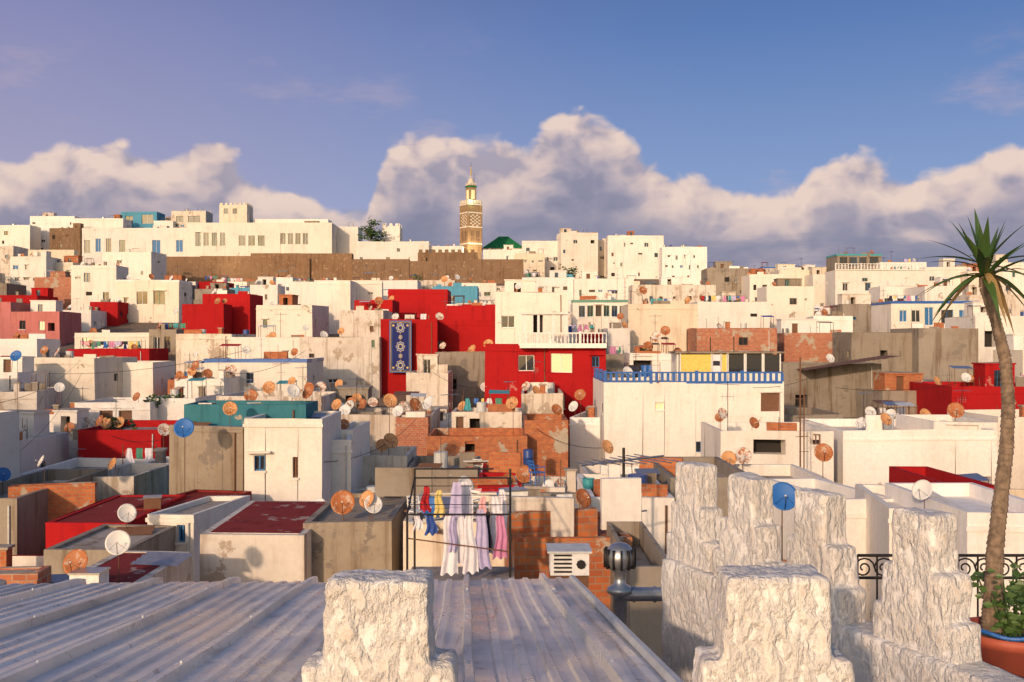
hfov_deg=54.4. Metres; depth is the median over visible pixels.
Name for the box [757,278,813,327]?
white house
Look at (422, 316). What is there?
laundry line
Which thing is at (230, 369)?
satellite dish
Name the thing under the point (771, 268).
weathered house
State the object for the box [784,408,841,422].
concrete house
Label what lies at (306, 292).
white house
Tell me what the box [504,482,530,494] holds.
storage crate
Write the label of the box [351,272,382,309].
white house
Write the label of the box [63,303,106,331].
white house
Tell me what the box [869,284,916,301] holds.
white house
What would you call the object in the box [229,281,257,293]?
blue house
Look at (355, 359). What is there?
weathered house
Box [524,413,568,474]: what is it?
brick house
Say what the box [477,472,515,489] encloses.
red house
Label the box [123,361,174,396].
white house
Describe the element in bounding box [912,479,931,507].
satellite dish
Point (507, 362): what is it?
red house
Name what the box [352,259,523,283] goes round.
kasbah rampart wall
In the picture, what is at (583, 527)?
plank pile
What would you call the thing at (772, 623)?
stepped merlon
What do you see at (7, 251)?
weathered house
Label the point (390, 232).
kasbah tower
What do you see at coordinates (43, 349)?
satellite dish
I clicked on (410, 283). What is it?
white house
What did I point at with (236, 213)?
kasbah tower
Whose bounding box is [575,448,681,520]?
tv antenna
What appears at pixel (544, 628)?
corrugated metal roof
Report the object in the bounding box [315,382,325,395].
satellite dish
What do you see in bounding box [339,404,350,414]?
satellite dish
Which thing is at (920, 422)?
white house
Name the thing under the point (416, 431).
brick house
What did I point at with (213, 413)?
teal roof terrace
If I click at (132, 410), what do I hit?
white house
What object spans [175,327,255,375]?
weathered house
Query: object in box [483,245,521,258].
white house
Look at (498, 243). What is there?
green tiled mosque roof
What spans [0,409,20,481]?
white house
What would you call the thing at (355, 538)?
concrete house
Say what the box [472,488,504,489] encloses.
laundry line
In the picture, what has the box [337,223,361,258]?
white house
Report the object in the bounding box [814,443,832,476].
satellite dish
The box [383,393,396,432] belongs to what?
satellite dish
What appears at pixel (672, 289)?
weathered house
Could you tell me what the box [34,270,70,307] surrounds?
brick house
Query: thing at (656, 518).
white house
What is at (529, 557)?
brick house
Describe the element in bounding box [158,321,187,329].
laundry line
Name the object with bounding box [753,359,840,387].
overhead cable
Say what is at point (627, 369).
satellite dish
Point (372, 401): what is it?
satellite dish
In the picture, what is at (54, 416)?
overhead cable
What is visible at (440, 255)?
kasbah rampart wall
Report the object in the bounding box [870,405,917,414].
laundry line
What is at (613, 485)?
satellite dish
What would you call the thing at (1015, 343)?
cream house
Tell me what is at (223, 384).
white house
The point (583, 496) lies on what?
satellite dish
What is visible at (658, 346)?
laundry line
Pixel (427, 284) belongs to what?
weathered house
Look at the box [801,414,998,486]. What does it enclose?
white house
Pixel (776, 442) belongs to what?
white house
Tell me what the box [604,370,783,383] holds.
blue roof railing
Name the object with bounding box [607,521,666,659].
concrete house
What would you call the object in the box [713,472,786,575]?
stepped merlon
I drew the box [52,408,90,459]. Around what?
weathered house
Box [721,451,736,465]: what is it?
satellite dish
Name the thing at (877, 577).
wrought iron railing
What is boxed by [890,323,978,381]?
concrete house
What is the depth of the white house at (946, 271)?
230.02 m
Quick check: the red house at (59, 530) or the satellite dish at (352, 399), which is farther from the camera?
the satellite dish at (352, 399)
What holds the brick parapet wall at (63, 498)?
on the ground
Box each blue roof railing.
[593,368,606,381]
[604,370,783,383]
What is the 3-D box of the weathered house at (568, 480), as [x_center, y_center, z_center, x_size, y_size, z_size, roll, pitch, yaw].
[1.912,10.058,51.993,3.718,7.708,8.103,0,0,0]
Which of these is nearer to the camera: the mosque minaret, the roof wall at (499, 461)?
the roof wall at (499, 461)
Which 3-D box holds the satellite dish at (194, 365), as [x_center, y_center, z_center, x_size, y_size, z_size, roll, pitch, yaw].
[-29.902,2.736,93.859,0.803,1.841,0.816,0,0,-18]
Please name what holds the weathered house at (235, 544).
on the ground
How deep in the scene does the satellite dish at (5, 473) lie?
48.41 m
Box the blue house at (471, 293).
[433,283,478,302]
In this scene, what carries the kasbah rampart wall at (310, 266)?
on the ground
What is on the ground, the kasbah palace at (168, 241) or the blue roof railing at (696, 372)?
the kasbah palace at (168, 241)
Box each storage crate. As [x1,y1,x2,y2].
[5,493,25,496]
[68,566,110,583]
[143,495,161,509]
[193,482,211,496]
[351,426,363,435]
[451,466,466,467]
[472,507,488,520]
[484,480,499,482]
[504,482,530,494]
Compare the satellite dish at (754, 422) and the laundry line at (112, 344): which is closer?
the satellite dish at (754, 422)
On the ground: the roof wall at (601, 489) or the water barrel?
the water barrel
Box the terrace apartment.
[495,279,569,343]
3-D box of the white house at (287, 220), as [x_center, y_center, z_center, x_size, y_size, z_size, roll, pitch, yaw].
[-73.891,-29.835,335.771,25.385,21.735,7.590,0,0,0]
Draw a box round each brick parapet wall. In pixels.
[0,567,51,583]
[8,482,96,522]
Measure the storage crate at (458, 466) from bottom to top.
0.550 m
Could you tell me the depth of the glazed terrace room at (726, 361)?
84.00 m
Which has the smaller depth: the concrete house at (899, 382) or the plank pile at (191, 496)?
the plank pile at (191, 496)
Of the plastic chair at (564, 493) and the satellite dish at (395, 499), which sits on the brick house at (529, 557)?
the plastic chair at (564, 493)
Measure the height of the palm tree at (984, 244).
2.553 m
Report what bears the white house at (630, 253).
on the ground
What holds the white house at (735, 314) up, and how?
on the ground
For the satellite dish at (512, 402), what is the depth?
79.19 m
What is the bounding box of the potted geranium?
[969,556,1023,636]
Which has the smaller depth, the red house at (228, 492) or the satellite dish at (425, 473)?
the satellite dish at (425, 473)
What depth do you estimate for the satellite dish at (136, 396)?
89.08 m
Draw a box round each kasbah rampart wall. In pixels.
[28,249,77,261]
[167,253,353,281]
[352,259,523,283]
[418,249,477,260]
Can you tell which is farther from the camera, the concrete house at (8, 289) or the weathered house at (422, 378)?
the concrete house at (8, 289)
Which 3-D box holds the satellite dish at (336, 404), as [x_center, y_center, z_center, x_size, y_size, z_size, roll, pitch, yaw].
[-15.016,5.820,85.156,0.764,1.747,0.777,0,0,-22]
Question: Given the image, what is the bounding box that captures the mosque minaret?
[460,167,481,258]
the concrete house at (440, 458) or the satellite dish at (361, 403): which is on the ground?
the concrete house at (440, 458)
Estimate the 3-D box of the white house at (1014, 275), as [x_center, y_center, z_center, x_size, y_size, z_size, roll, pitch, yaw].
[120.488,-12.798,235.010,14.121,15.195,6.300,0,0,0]
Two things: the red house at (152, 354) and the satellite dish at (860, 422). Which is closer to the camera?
the satellite dish at (860, 422)
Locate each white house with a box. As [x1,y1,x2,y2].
[0,224,40,249]
[0,334,59,356]
[0,356,46,390]
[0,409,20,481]
[0,541,43,566]
[10,251,61,289]
[20,409,68,473]
[21,458,153,474]
[30,212,79,249]
[50,397,78,431]
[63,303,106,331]
[70,258,127,309]
[74,328,157,348]
[75,214,131,257]
[75,397,158,427]
[102,248,166,279]
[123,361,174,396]
[146,449,168,462]
[146,494,248,582]
[147,378,220,420]
[154,217,175,227]
[174,361,204,392]
[192,282,198,288]
[193,367,239,397]
[204,343,323,391]
[228,279,253,287]
[231,325,304,357]
[243,410,341,502]
[250,277,284,304]
[254,219,331,237]
[256,294,327,336]
[276,271,298,293]
[289,280,316,304]
[316,277,356,333]
[333,434,351,493]
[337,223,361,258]
[342,421,368,490]
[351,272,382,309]
[356,239,430,260]
[382,275,420,295]
[429,244,463,251]
[431,406,451,427]
[461,278,496,302]
[462,300,494,304]
[481,461,486,471]
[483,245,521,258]
[522,241,556,276]
[522,270,573,300]
[556,228,597,278]
[568,327,577,342]
[569,405,599,474]
[570,290,627,331]
[573,270,633,298]
[578,460,675,554]
[603,320,629,376]
[605,231,663,278]
[624,337,670,376]
[659,245,706,284]
[690,291,769,327]
[700,421,834,480]
[733,463,833,481]
[741,269,782,300]
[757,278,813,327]
[766,266,806,273]
[771,478,892,588]
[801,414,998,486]
[804,267,826,305]
[806,306,852,332]
[814,303,830,313]
[825,270,925,305]
[854,484,971,622]
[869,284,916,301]
[871,298,978,331]
[875,262,925,268]
[885,482,1023,616]
[896,414,997,469]
[904,277,961,300]
[919,258,965,285]
[945,302,1023,361]
[947,405,1023,489]
[989,255,1023,293]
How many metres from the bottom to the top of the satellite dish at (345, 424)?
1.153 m
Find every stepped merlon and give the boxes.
[303,569,456,681]
[666,461,722,571]
[690,564,855,681]
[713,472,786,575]
[786,487,867,625]
[873,507,981,663]
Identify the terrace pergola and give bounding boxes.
[522,312,567,342]
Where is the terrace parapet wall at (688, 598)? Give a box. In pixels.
[661,558,1023,681]
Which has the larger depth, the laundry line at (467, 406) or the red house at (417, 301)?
the red house at (417, 301)
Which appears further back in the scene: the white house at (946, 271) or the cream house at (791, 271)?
the cream house at (791, 271)
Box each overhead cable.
[0,360,79,402]
[21,375,80,449]
[48,350,245,373]
[231,350,305,373]
[326,417,417,461]
[523,418,589,447]
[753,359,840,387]
[835,373,996,390]
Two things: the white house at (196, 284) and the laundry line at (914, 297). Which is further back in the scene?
the white house at (196, 284)
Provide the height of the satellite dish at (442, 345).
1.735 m
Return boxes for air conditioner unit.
[546,543,591,587]
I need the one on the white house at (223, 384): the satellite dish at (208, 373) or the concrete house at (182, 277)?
the satellite dish at (208, 373)
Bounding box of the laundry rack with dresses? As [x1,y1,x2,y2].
[406,468,513,580]
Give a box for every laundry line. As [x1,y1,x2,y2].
[80,339,145,348]
[83,339,141,348]
[122,444,156,463]
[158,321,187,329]
[224,278,242,281]
[415,312,428,318]
[462,395,501,411]
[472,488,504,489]
[527,273,537,276]
[568,323,594,331]
[568,326,577,331]
[576,398,597,408]
[638,342,661,352]
[702,296,744,301]
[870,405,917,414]
[887,294,920,300]
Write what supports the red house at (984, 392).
on the ground
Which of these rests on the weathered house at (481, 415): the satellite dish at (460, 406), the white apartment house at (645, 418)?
the satellite dish at (460, 406)
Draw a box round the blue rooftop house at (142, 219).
[120,211,164,227]
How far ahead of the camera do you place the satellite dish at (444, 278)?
142.56 m
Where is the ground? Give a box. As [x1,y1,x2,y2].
[60,277,1011,467]
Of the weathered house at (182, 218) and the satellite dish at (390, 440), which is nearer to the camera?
the satellite dish at (390, 440)
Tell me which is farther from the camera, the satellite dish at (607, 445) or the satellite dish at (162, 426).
the satellite dish at (162, 426)
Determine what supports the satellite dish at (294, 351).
on the white house at (295, 368)
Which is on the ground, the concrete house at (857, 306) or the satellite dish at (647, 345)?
the concrete house at (857, 306)
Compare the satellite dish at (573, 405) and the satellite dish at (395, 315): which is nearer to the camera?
the satellite dish at (573, 405)
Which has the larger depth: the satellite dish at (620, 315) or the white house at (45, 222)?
the white house at (45, 222)
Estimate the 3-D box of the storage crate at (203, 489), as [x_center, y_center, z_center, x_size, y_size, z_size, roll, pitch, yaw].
[-13.491,6.500,43.422,0.760,0.550,0.660,0,0,-14]
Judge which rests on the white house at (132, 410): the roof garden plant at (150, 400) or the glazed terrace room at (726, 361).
the roof garden plant at (150, 400)
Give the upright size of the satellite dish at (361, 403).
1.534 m
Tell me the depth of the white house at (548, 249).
310.00 m
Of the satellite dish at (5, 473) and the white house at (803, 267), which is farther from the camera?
the white house at (803, 267)
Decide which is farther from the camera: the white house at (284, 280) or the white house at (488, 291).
the white house at (284, 280)
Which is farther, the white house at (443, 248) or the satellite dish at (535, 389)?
the white house at (443, 248)
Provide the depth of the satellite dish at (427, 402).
74.42 m
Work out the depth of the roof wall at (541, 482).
52.60 m
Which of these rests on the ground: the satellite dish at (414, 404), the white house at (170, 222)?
the white house at (170, 222)
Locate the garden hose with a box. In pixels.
[980,628,1023,641]
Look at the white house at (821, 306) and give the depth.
216.44 m
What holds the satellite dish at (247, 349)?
on the white house at (295, 368)
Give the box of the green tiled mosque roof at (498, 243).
[482,236,521,249]
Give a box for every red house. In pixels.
[0,288,57,302]
[47,496,184,547]
[67,348,167,360]
[77,421,176,458]
[89,298,128,325]
[136,488,250,515]
[182,304,231,333]
[199,275,233,288]
[203,286,262,333]
[355,299,399,316]
[381,319,438,394]
[387,289,450,318]
[429,295,494,319]
[438,319,494,350]
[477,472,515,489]
[484,344,546,407]
[547,348,605,442]
[577,323,602,342]
[889,466,993,488]
[910,362,1023,414]
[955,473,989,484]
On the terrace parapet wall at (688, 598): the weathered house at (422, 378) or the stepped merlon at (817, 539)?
the stepped merlon at (817, 539)
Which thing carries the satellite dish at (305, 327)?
on the weathered house at (355, 359)
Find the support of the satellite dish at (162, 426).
on the red house at (101, 442)
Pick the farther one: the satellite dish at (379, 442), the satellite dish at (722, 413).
the satellite dish at (722, 413)
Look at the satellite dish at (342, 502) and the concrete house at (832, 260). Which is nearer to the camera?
the satellite dish at (342, 502)
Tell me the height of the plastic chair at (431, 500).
1.074 m
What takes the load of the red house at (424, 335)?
on the ground
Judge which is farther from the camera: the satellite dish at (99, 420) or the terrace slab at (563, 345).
the terrace slab at (563, 345)
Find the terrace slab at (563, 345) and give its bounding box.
[520,344,606,347]
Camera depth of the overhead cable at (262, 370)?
94.34 m
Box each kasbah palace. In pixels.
[82,226,185,264]
[186,221,340,256]
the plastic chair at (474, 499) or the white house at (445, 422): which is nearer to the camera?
the plastic chair at (474, 499)
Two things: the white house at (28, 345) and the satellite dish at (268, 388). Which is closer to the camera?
the satellite dish at (268, 388)
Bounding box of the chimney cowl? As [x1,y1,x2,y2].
[604,542,635,625]
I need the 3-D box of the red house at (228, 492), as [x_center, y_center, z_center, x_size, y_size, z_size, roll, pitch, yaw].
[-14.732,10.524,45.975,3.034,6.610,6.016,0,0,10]
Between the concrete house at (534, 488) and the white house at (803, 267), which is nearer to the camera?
the concrete house at (534, 488)
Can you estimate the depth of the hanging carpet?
118.97 m
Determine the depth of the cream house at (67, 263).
250.02 m
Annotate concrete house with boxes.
[0,283,25,294]
[0,468,106,552]
[44,523,174,573]
[149,323,183,368]
[164,275,194,303]
[167,423,265,495]
[193,283,234,303]
[302,491,411,581]
[335,386,391,413]
[405,314,414,318]
[407,437,480,490]
[435,351,484,408]
[529,483,591,506]
[606,346,623,376]
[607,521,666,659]
[654,456,742,517]
[701,261,754,298]
[781,361,881,416]
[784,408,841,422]
[826,247,881,270]
[831,293,877,331]
[833,332,911,371]
[856,372,923,417]
[872,400,916,417]
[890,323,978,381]
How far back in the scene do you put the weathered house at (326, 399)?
85.75 m
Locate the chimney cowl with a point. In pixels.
(619, 559)
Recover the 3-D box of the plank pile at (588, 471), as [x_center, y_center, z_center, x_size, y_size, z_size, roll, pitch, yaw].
[4.546,7.882,59.674,0.896,0.420,1.243,0,0,-26]
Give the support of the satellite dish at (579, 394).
on the white house at (585, 430)
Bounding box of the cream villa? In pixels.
[115,280,192,322]
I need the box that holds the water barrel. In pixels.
[523,449,532,464]
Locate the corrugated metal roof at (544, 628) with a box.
[0,573,683,681]
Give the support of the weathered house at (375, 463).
on the ground
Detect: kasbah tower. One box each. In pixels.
[219,203,252,222]
[382,223,402,240]
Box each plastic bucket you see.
[252,513,269,529]
[582,478,594,488]
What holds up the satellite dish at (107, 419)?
on the red house at (101, 442)
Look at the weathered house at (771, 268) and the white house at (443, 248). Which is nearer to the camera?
the weathered house at (771, 268)
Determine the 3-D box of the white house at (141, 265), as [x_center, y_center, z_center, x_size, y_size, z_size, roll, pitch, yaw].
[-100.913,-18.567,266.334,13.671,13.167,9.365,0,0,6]
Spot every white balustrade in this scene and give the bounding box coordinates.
[519,331,606,344]
[835,263,925,269]
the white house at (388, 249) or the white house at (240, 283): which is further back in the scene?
the white house at (388, 249)
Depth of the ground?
180.57 m
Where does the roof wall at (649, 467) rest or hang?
on the concrete house at (725, 470)
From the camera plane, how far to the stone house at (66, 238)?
321.98 m
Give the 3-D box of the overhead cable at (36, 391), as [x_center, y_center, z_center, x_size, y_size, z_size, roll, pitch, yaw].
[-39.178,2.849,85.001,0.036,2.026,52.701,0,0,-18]
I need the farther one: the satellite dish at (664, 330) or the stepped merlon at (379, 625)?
the satellite dish at (664, 330)
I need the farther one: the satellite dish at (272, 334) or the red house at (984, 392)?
the satellite dish at (272, 334)
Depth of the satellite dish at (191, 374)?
106.04 m
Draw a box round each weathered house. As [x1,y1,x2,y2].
[0,240,27,283]
[0,273,4,282]
[0,371,61,408]
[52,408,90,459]
[92,463,168,502]
[94,552,188,582]
[172,208,212,227]
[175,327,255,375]
[198,502,318,582]
[216,391,335,409]
[277,380,314,390]
[299,337,381,397]
[333,392,439,445]
[339,301,391,336]
[362,445,415,490]
[403,490,502,570]
[406,353,452,412]
[419,278,456,288]
[452,389,521,427]
[497,286,503,291]
[514,460,577,491]
[521,382,562,427]
[581,463,638,473]
[628,277,715,303]
[757,262,784,272]
[952,285,1023,315]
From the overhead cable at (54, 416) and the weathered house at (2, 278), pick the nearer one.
the overhead cable at (54, 416)
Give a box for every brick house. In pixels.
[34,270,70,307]
[167,376,186,394]
[395,393,432,455]
[427,428,526,471]
[503,509,632,609]
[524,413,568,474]
[686,315,776,353]
[776,319,840,360]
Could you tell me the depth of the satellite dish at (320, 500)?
45.40 m
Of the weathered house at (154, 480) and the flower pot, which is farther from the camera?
the weathered house at (154, 480)
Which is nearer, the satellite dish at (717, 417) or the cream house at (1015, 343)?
the satellite dish at (717, 417)
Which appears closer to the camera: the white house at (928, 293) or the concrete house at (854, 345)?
the concrete house at (854, 345)
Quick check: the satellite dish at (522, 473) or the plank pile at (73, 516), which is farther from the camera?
the satellite dish at (522, 473)
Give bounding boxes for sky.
[0,0,1023,268]
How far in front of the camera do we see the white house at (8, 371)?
102.56 m
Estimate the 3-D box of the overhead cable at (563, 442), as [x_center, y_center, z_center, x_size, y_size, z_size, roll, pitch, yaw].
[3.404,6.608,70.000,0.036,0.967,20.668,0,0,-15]
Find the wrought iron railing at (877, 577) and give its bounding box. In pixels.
[857,554,1023,615]
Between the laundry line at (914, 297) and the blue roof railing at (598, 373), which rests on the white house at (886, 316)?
the laundry line at (914, 297)
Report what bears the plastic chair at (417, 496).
on the weathered house at (429, 554)
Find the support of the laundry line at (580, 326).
on the red house at (593, 335)
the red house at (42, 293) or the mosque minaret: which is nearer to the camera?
the red house at (42, 293)
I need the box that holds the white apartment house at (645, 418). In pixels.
[593,377,783,462]
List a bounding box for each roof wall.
[104,465,151,476]
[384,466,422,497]
[489,451,520,472]
[489,494,574,534]
[506,517,568,538]
[507,480,543,485]
[538,486,564,492]
[594,478,621,496]
[620,474,660,487]
[639,456,682,474]
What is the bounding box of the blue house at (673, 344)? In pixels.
[642,342,675,352]
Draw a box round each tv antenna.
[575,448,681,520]
[717,382,730,429]
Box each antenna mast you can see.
[795,358,803,465]
[799,388,808,467]
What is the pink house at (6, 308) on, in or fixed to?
on the ground
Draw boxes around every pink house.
[0,298,30,338]
[9,300,80,346]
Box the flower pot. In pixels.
[969,617,1023,677]
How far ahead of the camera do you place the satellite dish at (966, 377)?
97.41 m
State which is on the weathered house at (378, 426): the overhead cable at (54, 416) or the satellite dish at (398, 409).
the satellite dish at (398, 409)
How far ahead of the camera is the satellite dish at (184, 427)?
47.95 m
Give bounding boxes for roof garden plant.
[99,418,132,429]
[142,392,159,401]
[155,392,183,397]
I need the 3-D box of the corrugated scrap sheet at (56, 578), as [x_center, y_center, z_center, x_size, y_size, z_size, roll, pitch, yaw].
[-11.093,5.988,24.918,1.400,0.176,0.960,0,0,-7]
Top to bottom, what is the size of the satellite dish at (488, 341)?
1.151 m
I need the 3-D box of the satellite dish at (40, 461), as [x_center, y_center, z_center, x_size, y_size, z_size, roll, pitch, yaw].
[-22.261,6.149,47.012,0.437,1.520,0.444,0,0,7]
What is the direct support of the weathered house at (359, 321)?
on the ground
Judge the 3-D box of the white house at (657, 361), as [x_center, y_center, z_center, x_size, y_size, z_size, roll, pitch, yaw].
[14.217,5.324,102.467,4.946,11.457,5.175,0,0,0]
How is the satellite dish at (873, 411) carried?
on the concrete house at (903, 403)
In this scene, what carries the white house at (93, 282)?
on the ground
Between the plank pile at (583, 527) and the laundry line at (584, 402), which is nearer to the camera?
the plank pile at (583, 527)
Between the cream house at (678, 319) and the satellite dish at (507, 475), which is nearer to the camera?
the satellite dish at (507, 475)
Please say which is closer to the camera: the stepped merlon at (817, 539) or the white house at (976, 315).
the stepped merlon at (817, 539)
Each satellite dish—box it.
[0,467,10,493]
[10,350,21,408]
[21,424,26,438]
[35,455,44,484]
[40,346,47,353]
[54,382,64,403]
[63,549,87,574]
[64,422,74,431]
[80,417,89,427]
[94,415,102,426]
[100,417,111,427]
[105,529,130,582]
[107,458,115,476]
[114,417,123,427]
[117,504,136,531]
[132,392,139,401]
[158,423,168,429]
[174,371,181,380]
[174,418,193,490]
[187,371,195,378]
[190,360,198,378]
[204,369,212,377]
[214,298,220,303]
[223,400,237,413]
[226,365,236,374]
[242,346,250,353]
[244,389,257,400]
[262,382,274,396]
[269,332,275,336]
[287,384,300,396]
[288,377,295,384]
[290,348,297,358]
[302,324,308,330]
[302,384,313,398]
[313,498,324,502]
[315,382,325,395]
[320,331,327,336]
[331,399,340,409]
[331,490,354,518]
[335,379,342,386]
[338,328,343,334]
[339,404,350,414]
[342,420,348,430]
[345,400,353,408]
[347,397,355,405]
[352,393,361,401]
[357,399,366,409]
[359,490,373,519]
[364,495,381,519]
[368,397,377,406]
[375,297,382,303]
[376,439,387,454]
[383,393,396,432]
[383,433,397,454]
[390,495,407,514]
[392,313,398,318]
[392,405,402,415]
[399,401,408,410]
[409,398,420,410]
[417,465,434,493]
[422,396,432,408]
[436,313,443,318]
[439,342,445,348]
[441,276,447,281]
[458,401,464,410]
[468,344,474,351]
[480,382,489,403]
[484,339,492,346]
[502,473,515,482]
[506,396,517,408]
[515,282,521,288]
[516,466,532,480]
[522,382,529,393]
[532,386,539,393]
[542,479,553,485]
[552,404,561,414]
[569,401,577,417]
[572,489,581,505]
[574,389,585,417]
[576,487,590,506]
[598,469,607,478]
[602,440,612,460]
[607,478,620,496]
[617,313,623,318]
[623,366,632,380]
[634,487,648,496]
[639,286,646,299]
[644,342,651,349]
[651,331,661,382]
[660,326,669,339]
[684,297,690,303]
[715,413,723,421]
[718,408,727,429]
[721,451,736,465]
[735,447,751,470]
[749,417,758,428]
[772,482,794,560]
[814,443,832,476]
[822,309,827,315]
[826,354,834,361]
[855,417,865,429]
[865,407,875,414]
[881,413,891,429]
[885,409,895,416]
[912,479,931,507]
[920,409,930,413]
[934,376,941,384]
[947,402,964,417]
[961,373,970,381]
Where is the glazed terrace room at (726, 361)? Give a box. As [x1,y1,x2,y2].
[669,331,784,380]
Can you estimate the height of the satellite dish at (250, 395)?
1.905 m
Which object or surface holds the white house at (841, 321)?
on the ground
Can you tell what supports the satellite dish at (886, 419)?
on the white house at (872, 451)
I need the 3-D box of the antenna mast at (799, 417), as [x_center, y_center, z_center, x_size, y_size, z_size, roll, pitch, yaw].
[17.950,5.952,62.000,0.600,9.814,0.097,0,0,0]
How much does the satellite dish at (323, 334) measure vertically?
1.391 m
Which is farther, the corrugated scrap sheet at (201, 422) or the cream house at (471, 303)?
the cream house at (471, 303)
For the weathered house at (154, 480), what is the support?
on the ground
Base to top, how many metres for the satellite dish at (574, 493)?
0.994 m
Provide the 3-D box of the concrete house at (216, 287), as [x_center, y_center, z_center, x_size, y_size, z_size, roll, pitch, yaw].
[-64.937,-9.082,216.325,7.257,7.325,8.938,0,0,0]
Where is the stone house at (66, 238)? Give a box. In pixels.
[49,223,83,255]
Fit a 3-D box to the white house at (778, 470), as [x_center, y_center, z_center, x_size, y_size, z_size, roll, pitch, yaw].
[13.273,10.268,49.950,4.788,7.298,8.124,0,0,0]
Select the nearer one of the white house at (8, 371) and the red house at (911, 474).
the red house at (911, 474)
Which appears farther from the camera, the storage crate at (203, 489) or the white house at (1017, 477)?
the white house at (1017, 477)
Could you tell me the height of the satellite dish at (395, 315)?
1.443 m
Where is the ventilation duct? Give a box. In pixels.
[613,586,661,601]
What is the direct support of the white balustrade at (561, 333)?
on the terrace slab at (563, 345)
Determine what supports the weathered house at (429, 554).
on the ground
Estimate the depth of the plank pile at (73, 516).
40.38 m
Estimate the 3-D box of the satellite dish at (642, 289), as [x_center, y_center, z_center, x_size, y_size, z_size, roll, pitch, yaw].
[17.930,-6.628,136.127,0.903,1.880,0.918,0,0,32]
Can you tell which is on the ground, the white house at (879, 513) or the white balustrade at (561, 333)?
the white house at (879, 513)
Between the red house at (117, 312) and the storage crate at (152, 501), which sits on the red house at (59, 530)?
the storage crate at (152, 501)
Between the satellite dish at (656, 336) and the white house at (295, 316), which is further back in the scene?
the white house at (295, 316)
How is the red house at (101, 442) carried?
on the ground
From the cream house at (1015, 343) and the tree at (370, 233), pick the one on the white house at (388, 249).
the tree at (370, 233)
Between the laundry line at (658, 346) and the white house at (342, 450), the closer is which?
the white house at (342, 450)
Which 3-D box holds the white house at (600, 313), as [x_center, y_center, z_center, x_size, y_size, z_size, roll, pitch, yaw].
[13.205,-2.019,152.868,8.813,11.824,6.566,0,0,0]
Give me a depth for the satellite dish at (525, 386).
92.10 m
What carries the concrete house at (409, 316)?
on the ground
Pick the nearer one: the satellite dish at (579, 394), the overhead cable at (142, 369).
the satellite dish at (579, 394)
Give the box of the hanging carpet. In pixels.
[389,320,411,372]
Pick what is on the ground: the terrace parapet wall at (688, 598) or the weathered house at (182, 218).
the weathered house at (182, 218)
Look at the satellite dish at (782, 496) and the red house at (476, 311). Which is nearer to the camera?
the satellite dish at (782, 496)
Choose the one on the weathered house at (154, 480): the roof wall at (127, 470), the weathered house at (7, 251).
the roof wall at (127, 470)
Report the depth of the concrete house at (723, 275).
240.02 m
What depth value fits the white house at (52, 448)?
73.58 m
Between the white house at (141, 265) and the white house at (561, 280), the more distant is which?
the white house at (141, 265)
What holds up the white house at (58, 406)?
on the ground
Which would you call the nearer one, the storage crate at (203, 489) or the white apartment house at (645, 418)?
the storage crate at (203, 489)
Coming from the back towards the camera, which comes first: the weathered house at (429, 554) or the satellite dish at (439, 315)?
the satellite dish at (439, 315)
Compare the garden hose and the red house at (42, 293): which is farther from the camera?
the red house at (42, 293)
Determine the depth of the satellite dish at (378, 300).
118.81 m
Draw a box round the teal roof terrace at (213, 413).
[183,400,318,424]
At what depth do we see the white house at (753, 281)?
232.06 m
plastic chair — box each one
[407,495,421,515]
[421,497,438,516]
[472,490,479,507]
[527,459,545,484]
[556,492,577,523]
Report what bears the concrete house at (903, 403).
on the ground
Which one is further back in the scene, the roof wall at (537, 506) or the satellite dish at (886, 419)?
the satellite dish at (886, 419)
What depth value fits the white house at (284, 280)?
224.99 m
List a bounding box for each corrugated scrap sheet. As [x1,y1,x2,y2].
[51,574,68,583]
[131,551,192,565]
[192,421,211,423]
[311,413,325,416]
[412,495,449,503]
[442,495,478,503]
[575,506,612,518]
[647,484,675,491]
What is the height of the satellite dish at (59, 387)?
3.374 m
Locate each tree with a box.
[355,218,385,240]
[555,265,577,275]
[907,208,1023,632]
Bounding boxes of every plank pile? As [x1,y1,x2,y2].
[35,476,55,482]
[57,511,90,521]
[183,488,198,501]
[292,499,332,514]
[351,488,366,491]
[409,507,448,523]
[554,515,614,537]
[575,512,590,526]
[578,469,595,473]
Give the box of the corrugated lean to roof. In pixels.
[797,355,898,369]
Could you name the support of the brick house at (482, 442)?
on the ground
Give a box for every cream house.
[34,350,137,408]
[55,256,83,276]
[367,485,413,499]
[459,300,494,304]
[514,251,543,276]
[598,239,604,276]
[621,299,698,352]
[627,275,639,284]
[770,264,808,285]
[960,263,1002,293]
[993,334,1023,378]
[1010,490,1023,498]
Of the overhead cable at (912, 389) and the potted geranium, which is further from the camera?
the overhead cable at (912, 389)

